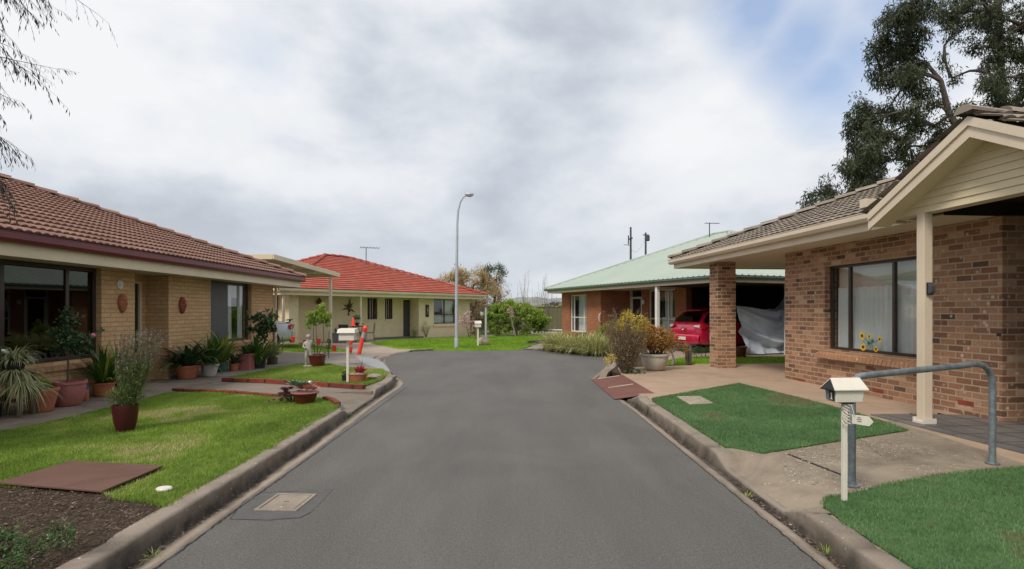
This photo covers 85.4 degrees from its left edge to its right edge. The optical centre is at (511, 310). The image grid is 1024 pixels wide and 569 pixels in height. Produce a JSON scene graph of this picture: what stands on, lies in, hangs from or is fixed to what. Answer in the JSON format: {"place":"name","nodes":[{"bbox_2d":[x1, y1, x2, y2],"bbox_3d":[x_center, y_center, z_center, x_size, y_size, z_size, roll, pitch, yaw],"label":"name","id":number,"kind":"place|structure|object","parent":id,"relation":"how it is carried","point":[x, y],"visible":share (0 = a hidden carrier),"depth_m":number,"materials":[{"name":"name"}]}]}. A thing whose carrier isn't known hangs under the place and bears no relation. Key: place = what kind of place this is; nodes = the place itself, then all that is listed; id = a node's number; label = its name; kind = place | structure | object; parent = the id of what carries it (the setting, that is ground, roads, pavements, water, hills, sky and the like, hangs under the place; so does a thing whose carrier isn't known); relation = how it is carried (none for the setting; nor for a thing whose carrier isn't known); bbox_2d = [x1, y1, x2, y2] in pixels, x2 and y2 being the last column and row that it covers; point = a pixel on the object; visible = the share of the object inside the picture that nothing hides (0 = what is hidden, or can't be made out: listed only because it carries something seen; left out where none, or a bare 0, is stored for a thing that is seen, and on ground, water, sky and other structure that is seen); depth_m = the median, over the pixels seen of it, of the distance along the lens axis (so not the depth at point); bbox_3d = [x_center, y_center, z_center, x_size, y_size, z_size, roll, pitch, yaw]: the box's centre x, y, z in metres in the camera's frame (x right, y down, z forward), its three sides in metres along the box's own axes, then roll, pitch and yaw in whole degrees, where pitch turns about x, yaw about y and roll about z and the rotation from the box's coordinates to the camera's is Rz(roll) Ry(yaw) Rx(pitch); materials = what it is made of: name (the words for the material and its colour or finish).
{"place":"outdoors","nodes":[
{"label":"outdoors","id":0,"kind":"place"},
{"bbox_2d":[0,484,160,568],"bbox_3d":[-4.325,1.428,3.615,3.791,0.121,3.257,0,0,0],"label":"bark mulch","id":1,"kind":"object","parent":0,"point":[79,513],"visible":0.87,"depth_m":3.76,"materials":[{"name":"brown wood"}]},
{"bbox_2d":[0,516,78,568],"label":"shrub","id":2,"kind":"object","parent":1,"relation":"on","point":[16,554],"visible":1,"depth_m":3.05,"materials":[{"name":"green plant"}]},
{"bbox_2d":[0,377,227,431],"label":"path","id":3,"kind":"structure","parent":0,"point":[14,421],"depth_m":8.70,"materials":[{"name":"concrete"}]},
{"bbox_2d":[0,346,16,415],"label":"potted shrub","id":4,"kind":"object","parent":3,"relation":"on","point":[2,348],"visible":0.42,"depth_m":7.76,"materials":[{"name":"green plant"}]},
{"bbox_2d":[0,343,66,416],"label":"potted plant","id":5,"kind":"object","parent":3,"relation":"on","point":[17,368],"visible":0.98,"depth_m":7.72,"materials":[{"name":"green plant"}]},
{"bbox_2d":[23,378,59,412],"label":"potted plant","id":6,"kind":"object","parent":3,"relation":"on","point":[48,407],"visible":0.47,"depth_m":8.10,"materials":[{"name":"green plant"}]},
{"bbox_2d":[0,0,117,231],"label":"weeping tree","id":7,"kind":"object","parent":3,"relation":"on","point":[26,76],"visible":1,"depth_m":6.04,"materials":[{"name":"green plant"}]},
{"bbox_2d":[43,304,104,406],"bbox_3d":[-6.803,0.689,8.706,0.862,1.583,0.510,0,0,0],"label":"potted plant","id":8,"kind":"object","parent":3,"relation":"on","point":[71,392],"visible":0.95,"depth_m":8.65,"materials":[{"name":"green plant"}]},
{"bbox_2d":[64,344,130,396],"bbox_3d":[-7.091,1.003,9.721,1.411,0.954,1.365,0,0,-19],"label":"potted plant","id":9,"kind":"object","parent":3,"relation":"on","point":[101,370],"visible":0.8,"depth_m":9.55,"materials":[{"name":"green plant"}]},
{"bbox_2d":[153,338,222,378],"bbox_3d":[-7.061,1.007,12.119,1.400,0.946,1.399,0,0,-19],"label":"potted plant","id":10,"kind":"object","parent":3,"relation":"on","point":[186,365],"visible":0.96,"depth_m":11.98,"materials":[{"name":"green plant"}]},
{"bbox_2d":[0,391,339,507],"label":"lawn","id":11,"kind":"structure","parent":0,"point":[169,466],"depth_m":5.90,"materials":[{"name":"green plant"}]},
{"bbox_2d":[0,461,162,491],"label":"rusty plate","id":12,"kind":"object","parent":11,"relation":"on","point":[88,476],"visible":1,"depth_m":4.63,"materials":[{"name":"brown metal"}]},
{"bbox_2d":[99,325,167,431],"bbox_3d":[-4.572,0.808,6.654,0.748,1.262,0.798,0,0,-11],"label":"potted plant","id":13,"kind":"object","parent":11,"relation":"on","point":[126,391],"visible":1,"depth_m":6.61,"materials":[{"name":"green plant"}]},
{"bbox_2d":[276,386,301,402],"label":"succulent clump","id":14,"kind":"object","parent":11,"relation":"on","point":[285,393],"visible":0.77,"depth_m":8.45,"materials":[{"name":"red plant"}]},
{"bbox_2d":[286,379,319,403],"bbox_3d":[-3.195,1.225,8.429,0.571,0.348,0.419,0,0,0],"label":"succulent bowl","id":15,"kind":"object","parent":11,"relation":"on","point":[306,396],"visible":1,"depth_m":8.36,"materials":[{"name":"ceramic"}]},
{"bbox_2d":[178,374,395,409],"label":"path","id":16,"kind":"structure","parent":0,"point":[260,387],"depth_m":10.41,"materials":[{"name":"concrete"}]},
{"bbox_2d":[172,388,286,396],"bbox_3d":[-4.981,1.437,9.753,2.905,0.120,0.160,0,0,25],"label":"brick edging","id":17,"kind":"object","parent":16,"relation":"on","point":[204,390],"visible":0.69,"depth_m":9.77,"materials":[{"name":"red brick"}]},
{"bbox_2d":[222,377,365,389],"bbox_3d":[-4.353,1.411,10.849,3.915,0.181,0.172,0,0,28],"label":"brick edging","id":18,"kind":"object","parent":16,"relation":"on","point":[319,384],"visible":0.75,"depth_m":10.85,"materials":[{"name":"red brick"}]},
{"bbox_2d":[196,354,384,376],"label":"driveway","id":19,"kind":"structure","parent":0,"point":[294,359],"depth_m":16.20,"materials":[{"name":"grey concrete"}]},
{"bbox_2d":[186,332,236,375],"bbox_3d":[-6.819,0.951,12.730,1.421,1.057,1.490,0,0,21],"label":"potted plant","id":20,"kind":"object","parent":19,"relation":"on","point":[209,369],"visible":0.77,"depth_m":12.54,"materials":[{"name":"green plant"}]},
{"bbox_2d":[195,328,242,371],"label":"potted plant","id":21,"kind":"object","parent":19,"relation":"on","point":[224,359],"visible":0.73,"depth_m":13.38,"materials":[{"name":"green plant"}]},
{"bbox_2d":[222,353,246,370],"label":"potted plant","id":22,"kind":"object","parent":19,"relation":"on","point":[233,364],"visible":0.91,"depth_m":13.63,"materials":[{"name":"green plant"}]},
{"bbox_2d":[237,343,256,369],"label":"potted plant","id":23,"kind":"object","parent":19,"relation":"on","point":[248,363],"visible":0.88,"depth_m":13.81,"materials":[{"name":"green plant"}]},
{"bbox_2d":[234,308,285,368],"bbox_3d":[-6.543,0.700,14.324,1.789,1.588,1.547,0,0,-32],"label":"potted plant","id":24,"kind":"object","parent":19,"relation":"on","point":[264,325],"visible":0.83,"depth_m":14.27,"materials":[{"name":"green plant"}]},
{"bbox_2d":[264,335,293,364],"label":"potted plant","id":25,"kind":"object","parent":19,"relation":"on","point":[271,360],"visible":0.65,"depth_m":15.32,"materials":[{"name":"green plant"}]},
{"bbox_2d":[357,325,367,354],"bbox_3d":[-5.081,0.993,18.821,0.389,0.992,0.176,0,0,11],"label":"orange bollard","id":26,"kind":"object","parent":19,"relation":"on","point":[364,331],"visible":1,"depth_m":18.77,"materials":[{"name":"plastic"}]},
{"bbox_2d":[228,363,387,385],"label":"lawn","id":27,"kind":"structure","parent":0,"point":[318,375],"depth_m":12.37,"materials":[{"name":"plant"}]},
{"bbox_2d":[302,334,314,366],"bbox_3d":[-5.270,1.029,14.407,0.299,0.854,0.259,0,0,17],"label":"garden statue","id":28,"kind":"object","parent":27,"relation":"on","point":[308,343],"visible":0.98,"depth_m":14.36,"materials":[{"name":"stone"}]},
{"bbox_2d":[304,302,332,366],"bbox_3d":[-5.077,0.607,14.514,0.770,1.687,0.529,0,0,26],"label":"potted tree","id":29,"kind":"object","parent":27,"relation":"on","point":[320,314],"visible":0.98,"depth_m":14.45,"materials":[{"name":"green plant"}]},
{"bbox_2d":[337,328,358,381],"bbox_3d":[-3.215,0.872,10.861,0.350,1.059,0.316,0,0,-3],"label":"letterbox","id":30,"kind":"object","parent":27,"relation":"on","point":[347,335],"visible":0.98,"depth_m":10.75,"materials":[{"name":"white metal"}]},
{"bbox_2d":[348,358,367,381],"bbox_3d":[-3.014,1.144,10.913,0.426,0.505,0.357,0,0,-15],"label":"oval planter","id":31,"kind":"object","parent":27,"relation":"on","point":[358,375],"visible":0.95,"depth_m":10.83,"materials":[{"name":"ceramic"}]},
{"bbox_2d":[278,343,345,350],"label":"grass","id":32,"kind":"structure","parent":0,"point":[298,346],"depth_m":21.52,"materials":[{"name":"green plant"}]},
{"bbox_2d":[321,392,374,412],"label":"path","id":33,"kind":"structure","parent":0,"point":[350,401],"depth_m":9.14,"materials":[{"name":"concrete"}]},
{"bbox_2d":[355,356,389,371],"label":"driveway","id":34,"kind":"structure","parent":0,"point":[372,362],"depth_m":15.83,"materials":[{"name":"concrete"}]},
{"bbox_2d":[279,334,495,353],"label":"driveway","id":35,"kind":"structure","parent":0,"point":[368,347],"depth_m":21.85,"materials":[{"name":"beige concrete"}]},
{"bbox_2d":[273,319,295,344],"bbox_3d":[-11.001,0.784,21.614,4.798,1.442,1.800,0,0,-20],"label":"sedan car","id":36,"kind":"object","parent":35,"relation":"on","point":[285,328],"visible":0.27,"depth_m":21.53,"materials":[{"name":"silver metal"}]},
{"bbox_2d":[246,254,339,346],"bbox_3d":[-9.955,-0.200,20.650,5.758,3.400,3.920,0,0,4],"label":"carport","id":37,"kind":"object","parent":35,"relation":"on","point":[308,270],"visible":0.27,"depth_m":20.93,"materials":[{"name":"beige paint"}]},
{"bbox_2d":[371,335,548,350],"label":"lawn","id":38,"kind":"structure","parent":0,"point":[442,349],"depth_m":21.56,"materials":[{"name":"green plant"}]},
{"bbox_2d":[454,192,473,347],"bbox_3d":[-1.919,-1.624,21.985,0.820,6.149,0.254,0,0,0],"label":"street lamp","id":39,"kind":"object","parent":38,"relation":"on","point":[456,338],"visible":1,"depth_m":21.94,"materials":[{"name":"grey metal"}]},
{"bbox_2d":[458,311,480,337],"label":"shrub","id":40,"kind":"object","parent":38,"relation":"on","point":[473,332],"visible":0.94,"depth_m":29.54,"materials":[{"name":"pink plant"}]},
{"bbox_2d":[153,350,823,568],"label":"road","id":41,"kind":"structure","parent":0,"point":[516,459],"depth_m":4.61,"materials":[{"name":"grey asphalt"}]},
{"bbox_2d":[128,377,402,568],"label":"gutter","id":42,"kind":"object","parent":41,"relation":"on","point":[228,507],"visible":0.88,"depth_m":4.50,"materials":[{"name":"concrete"}]},
{"bbox_2d":[128,429,334,568],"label":"leaf litter","id":43,"kind":"object","parent":42,"relation":"on","point":[220,509],"visible":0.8,"depth_m":3.85,"materials":[{"name":"brown plant"}]},
{"bbox_2d":[231,490,331,520],"bbox_3d":[-1.801,1.504,4.306,0.611,0.012,0.676,0,0,0],"label":"road patch","id":44,"kind":"object","parent":41,"relation":"on","point":[246,511],"visible":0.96,"depth_m":4.18,"materials":[{"name":"grey asphalt"}]},
{"bbox_2d":[254,493,316,510],"bbox_3d":[-1.765,1.499,4.342,0.330,0.018,0.380,0,0,3],"label":"manhole cover","id":45,"kind":"object","parent":41,"relation":"on","point":[286,501],"visible":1,"depth_m":4.32,"materials":[{"name":"concrete"}]},
{"bbox_2d":[154,390,824,568],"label":"road crack","id":46,"kind":"object","parent":41,"relation":"on","point":[382,404],"visible":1,"depth_m":4.32,"materials":[{"name":"black asphalt"}]},
{"bbox_2d":[591,375,652,398],"bbox_3d":[2.060,1.441,10.703,0.680,0.106,2.705,0,0,0],"label":"ramp plate","id":47,"kind":"object","parent":41,"relation":"on","point":[618,387],"visible":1,"depth_m":10.45,"materials":[{"name":"metal"}]},
{"bbox_2d":[619,400,844,568],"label":"gutter","id":48,"kind":"object","parent":41,"relation":"on","point":[800,542],"visible":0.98,"depth_m":4.35,"materials":[{"name":"concrete"}]},
{"bbox_2d":[637,408,844,568],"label":"leaf litter","id":49,"kind":"object","parent":48,"relation":"on","point":[818,548],"visible":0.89,"depth_m":3.97,"materials":[{"name":"brown plant"}]},
{"bbox_2d":[0,0,1023,302],"label":"sky","id":50,"kind":"structure","parent":0,"point":[291,129],"materials":[{"name":"white"}]},
{"bbox_2d":[402,323,636,400],"bbox_3d":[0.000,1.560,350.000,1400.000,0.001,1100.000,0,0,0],"label":"ground","id":51,"kind":"structure","parent":0,"point":[482,331],"depth_m":36.59,"materials":[{"name":"grey concrete"}]},
{"bbox_2d":[0,173,306,412],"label":"brick house","id":52,"kind":"structure","parent":51,"relation":"on","point":[59,251],"depth_m":10.63,"materials":[{"name":"brick"}]},
{"bbox_2d":[0,259,95,363],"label":"window","id":53,"kind":"structure","parent":52,"relation":"in","point":[31,294],"depth_m":8.93,"materials":[{"name":"black glass"}]},
{"bbox_2d":[118,294,127,312],"bbox_3d":[-7.381,-0.148,10.582,0.114,0.360,0.220,0,0,0],"label":"wall mask","id":54,"kind":"object","parent":52,"relation":"attached to","point":[122,302],"depth_m":10.53,"materials":[{"name":"ceramic"}]},
{"bbox_2d":[135,282,141,364],"bbox_3d":[-7.983,0.441,11.440,0.095,2.118,0.889,0,0,0],"label":"door","id":55,"kind":"structure","parent":52,"relation":"in","point":[138,285],"depth_m":11.83,"materials":[{"name":"black glass"}]},
{"bbox_2d":[211,281,247,341],"bbox_3d":[-7.647,0.025,14.795,0.225,1.570,2.150,0,0,0],"label":"window","id":56,"kind":"structure","parent":52,"relation":"in","point":[222,293],"depth_m":14.59,"materials":[{"name":"grey glass"}]},
{"bbox_2d":[55,375,393,568],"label":"kerb","id":57,"kind":"structure","parent":51,"relation":"on","point":[127,547],"depth_m":4.08,"materials":[{"name":"concrete"}]},
{"bbox_2d":[273,253,486,344],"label":"rendered house","id":58,"kind":"structure","parent":51,"relation":"on","point":[390,302],"depth_m":29.54,"materials":[{"name":"beige paint"}]},
{"bbox_2d":[403,300,409,335],"bbox_3d":[-5.818,0.425,30.775,0.122,2.050,0.614,0,0,39],"label":"door","id":59,"kind":"structure","parent":58,"relation":"in","point":[406,303],"depth_m":30.75,"materials":[{"name":"grey wood"}]},
{"bbox_2d":[433,299,454,326],"bbox_3d":[-3.922,0.119,32.007,0.320,1.551,1.886,0,0,39],"label":"window","id":60,"kind":"structure","parent":58,"relation":"in","point":[440,320],"depth_m":32.12,"materials":[{"name":"grey glass"}]},
{"bbox_2d":[375,351,407,373],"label":"kerb","id":61,"kind":"structure","parent":51,"relation":"on","point":[381,358],"depth_m":18.07,"materials":[{"name":"concrete"}]},
{"bbox_2d":[435,264,511,315],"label":"willow tree","id":62,"kind":"object","parent":51,"relation":"on","point":[483,283],"visible":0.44,"depth_m":40.87,"materials":[{"name":"brown plant"}]},
{"bbox_2d":[470,288,491,330],"bbox_3d":[-2.566,-0.042,37.408,2.536,3.133,2.238,0,0,0],"label":"bare tree","id":63,"kind":"object","parent":51,"relation":"on","point":[475,308],"visible":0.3,"depth_m":37.28,"materials":[{"name":"grey plant"}]},
{"bbox_2d":[483,298,551,335],"bbox_3d":[0.312,0.427,33.842,4.245,2.440,3.076,0,0,0],"label":"round bush","id":64,"kind":"object","parent":51,"relation":"on","point":[527,315],"visible":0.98,"depth_m":33.04,"materials":[{"name":"green plant"}]},
{"bbox_2d":[599,353,616,377],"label":"kerb","id":65,"kind":"structure","parent":51,"relation":"on","point":[607,371],"depth_m":13.13,"materials":[{"name":"concrete"}]},
{"bbox_2d":[544,230,784,354],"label":"brick house","id":66,"kind":"structure","parent":51,"relation":"on","point":[657,289],"depth_m":22.92,"materials":[{"name":"brown brick"}]},
{"bbox_2d":[571,294,585,331],"bbox_3d":[3.264,0.115,25.856,0.290,1.732,1.593,0,0,-22],"label":"window","id":67,"kind":"structure","parent":66,"relation":"in","point":[582,298],"depth_m":26.19,"materials":[{"name":"white glass"}]},
{"bbox_2d":[630,291,641,343],"bbox_3d":[5.399,0.285,23.927,0.100,2.330,0.904,0,0,-22],"label":"door","id":68,"kind":"structure","parent":66,"relation":"in","point":[635,302],"depth_m":24.03,"materials":[{"name":"white"}]},
{"bbox_2d":[650,289,674,334],"bbox_3d":[6.166,0.070,22.325,0.260,1.860,1.708,0,0,-22],"label":"window","id":69,"kind":"structure","parent":66,"relation":"in","point":[668,319],"depth_m":22.25,"materials":[{"name":"white glass"}]},
{"bbox_2d":[627,395,911,568],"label":"kerb","id":70,"kind":"structure","parent":51,"relation":"on","point":[851,548],"depth_m":3.83,"materials":[{"name":"concrete"}]},
{"bbox_2d":[796,0,976,208],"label":"eucalyptus tree","id":71,"kind":"object","parent":51,"relation":"on","point":[865,163],"visible":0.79,"depth_m":23.31,"materials":[{"name":"green plant"}]},
{"bbox_2d":[929,0,1023,121],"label":"eucalyptus tree","id":72,"kind":"object","parent":51,"relation":"on","point":[990,19],"visible":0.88,"depth_m":26.69,"materials":[{"name":"green plant"}]},
{"bbox_2d":[483,297,561,306],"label":"hills","id":73,"kind":"structure","parent":0,"point":[534,303],"depth_m":394.56,"materials":[{"name":"green plant"}]},
{"bbox_2d":[483,331,561,333],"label":"path","id":74,"kind":"structure","parent":0,"point":[532,332],"depth_m":37.95,"materials":[{"name":"beige concrete"}]},
{"bbox_2d":[477,261,508,304],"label":"tree","id":75,"kind":"object","parent":74,"relation":"on","point":[498,268],"visible":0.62,"depth_m":41.89,"materials":[{"name":"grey plant"}]},
{"bbox_2d":[484,307,561,331],"bbox_3d":[2.736,0.610,39.505,9.992,1.820,0.070,0,0,18],"label":"metal fence","id":76,"kind":"object","parent":74,"relation":"on","point":[554,314],"visible":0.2,"depth_m":39.46,"materials":[{"name":"green metal"}]},
{"bbox_2d":[543,335,676,375],"bbox_3d":[3.444,1.492,23.745,4.350,0.115,22.531,0,0,6],"label":"garden bed","id":77,"kind":"object","parent":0,"point":[615,372],"visible":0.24,"depth_m":17.83,"materials":[{"name":"brown soil"}]},
{"bbox_2d":[556,328,594,355],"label":"grass clump","id":78,"kind":"object","parent":77,"relation":"on","point":[580,350],"visible":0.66,"depth_m":18.90,"materials":[{"name":"green plant"}]},
{"bbox_2d":[572,330,615,356],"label":"grass clump","id":79,"kind":"object","parent":77,"relation":"on","point":[596,347],"visible":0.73,"depth_m":18.21,"materials":[{"name":"green plant"}]},
{"bbox_2d":[663,337,689,364],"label":"shrub","id":80,"kind":"object","parent":77,"relation":"on","point":[676,343],"visible":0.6,"depth_m":14.20,"materials":[{"name":"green plant"}]},
{"bbox_2d":[641,345,784,358],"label":"driveway","id":81,"kind":"structure","parent":0,"point":[678,354],"depth_m":18.30,"materials":[{"name":"beige concrete"}]},
{"bbox_2d":[670,307,744,349],"bbox_3d":[7.986,0.671,20.182,4.448,1.609,1.774,0,0,-22],"label":"hatchback car","id":82,"kind":"object","parent":81,"relation":"on","point":[691,327],"visible":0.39,"depth_m":19.17,"materials":[{"name":"red paint"}]},
{"bbox_2d":[736,299,783,353],"bbox_3d":[9.168,0.334,19.197,4.000,2.132,1.446,0,0,-22],"label":"tarpaulin","id":83,"kind":"object","parent":81,"relation":"on","point":[761,331],"visible":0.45,"depth_m":18.40,"materials":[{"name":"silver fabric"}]},
{"bbox_2d":[667,355,784,365],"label":"lawn","id":84,"kind":"structure","parent":0,"point":[680,364],"depth_m":14.84,"materials":[{"name":"green plant"}]},
{"bbox_2d":[736,346,747,357],"bbox_3d":[6.769,1.215,16.429,0.384,0.330,0.384,0,0,0],"label":"tub","id":85,"kind":"object","parent":84,"relation":"on","point":[741,351],"visible":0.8,"depth_m":16.29,"materials":[{"name":"ceramic"}]},
{"bbox_2d":[651,383,907,453],"bbox_3d":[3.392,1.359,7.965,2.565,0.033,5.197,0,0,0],"label":"turf","id":86,"kind":"structure","parent":0,"point":[717,393],"depth_m":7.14,"materials":[{"name":"green plant"}]},
{"bbox_2d":[677,396,712,404],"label":"concrete slab","id":87,"kind":"structure","parent":86,"relation":"on","point":[689,400],"depth_m":8.43,"materials":[{"name":"concrete"}]},
{"bbox_2d":[720,448,848,512],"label":"path","id":88,"kind":"structure","parent":0,"point":[766,473],"depth_m":4.71,"materials":[{"name":"concrete"}]},
{"bbox_2d":[785,432,975,490],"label":"fallen petals","id":89,"kind":"object","parent":88,"relation":"on","point":[857,455],"visible":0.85,"depth_m":5.30,"materials":[{"name":"beige plant"}]},
{"bbox_2d":[618,363,1023,555],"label":"path","id":90,"kind":"structure","parent":0,"point":[667,380],"depth_m":10.48,"materials":[{"name":"pink concrete"}]},
{"bbox_2d":[603,307,649,373],"bbox_3d":[2.548,0.691,12.365,1.087,1.561,1.073,0,0,0],"label":"shrub","id":91,"kind":"object","parent":90,"relation":"on","point":[627,352],"visible":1,"depth_m":12.26,"materials":[{"name":"green plant"}]},
{"bbox_2d":[638,324,677,370],"bbox_3d":[3.395,0.829,13.040,0.969,1.102,0.906,0,0,0],"label":"barrel pot","id":92,"kind":"object","parent":90,"relation":"on","point":[658,360],"visible":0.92,"depth_m":12.83,"materials":[{"name":"ceramic"}]},
{"bbox_2d":[667,104,1023,423],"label":"brick house","id":93,"kind":"structure","parent":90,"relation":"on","point":[945,216],"depth_m":7.76,"materials":[{"name":"brown brick"}]},
{"bbox_2d":[859,332,881,351],"bbox_3d":[5.986,0.519,9.270,0.011,0.334,0.530,0,0,-6],"label":"sunflower decal","id":94,"kind":"object","parent":93,"relation":"attached to","point":[862,337],"visible":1,"depth_m":9.31,"materials":[{"name":"yellow plastic"}]},
{"bbox_2d":[830,256,916,356],"bbox_3d":[6.072,-0.060,9.204,0.154,1.520,2.150,0,0,-6],"label":"window","id":95,"kind":"structure","parent":93,"relation":"in","point":[876,298],"depth_m":9.24,"materials":[{"name":"glass"}]},
{"bbox_2d":[776,420,1023,492],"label":"path","id":96,"kind":"structure","parent":0,"point":[900,465],"depth_m":5.21,"materials":[{"name":"concrete"}]},
{"bbox_2d":[848,361,999,487],"bbox_3d":[3.516,0.912,4.700,1.888,0.935,0.110,0,0,-21],"label":"handrail","id":97,"kind":"object","parent":96,"relation":"on","point":[990,374],"visible":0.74,"depth_m":4.71,"materials":[{"name":"metal"}]},
{"bbox_2d":[820,465,1023,568],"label":"lawn","id":98,"kind":"structure","parent":0,"point":[911,541],"depth_m":3.61,"materials":[{"name":"green plant"}]},
{"bbox_2d":[820,378,868,500],"bbox_3d":[2.415,0.933,4.035,0.264,0.894,0.160,0,0,-5],"label":"letterbox","id":99,"kind":"object","parent":98,"relation":"on","point":[845,391],"visible":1,"depth_m":4.02,"materials":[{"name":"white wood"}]},
{"bbox_2d":[841,404,872,425],"bbox_3d":[2.489,0.750,3.996,0.208,0.158,0.062,0,0,6],"label":"arrow sign","id":100,"kind":"object","parent":99,"relation":"attached to","point":[862,420],"visible":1,"depth_m":3.98,"materials":[{"name":"beige wood"}]},
{"bbox_2d":[870,414,1023,453],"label":"path","id":101,"kind":"structure","parent":0,"point":[961,428],"depth_m":6.55,"materials":[{"name":"stone"}]},
{"bbox_3d":[-8.242,1.211,19.900,0.023,0.579,0.023,0,0,0],"label":"marker stake","id":102,"kind":"object","parent":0,"visible":0},
{"bbox_2d":[282,336,352,352],"bbox_3d":[-6.721,1.165,19.284,3.278,0.527,0.198,0,0,19],"label":"flag bunting","id":103,"kind":"object","parent":102,"relation":"hanging from","point":[333,346],"visible":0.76,"depth_m":19.00,"materials":[{"name":"red fabric"}]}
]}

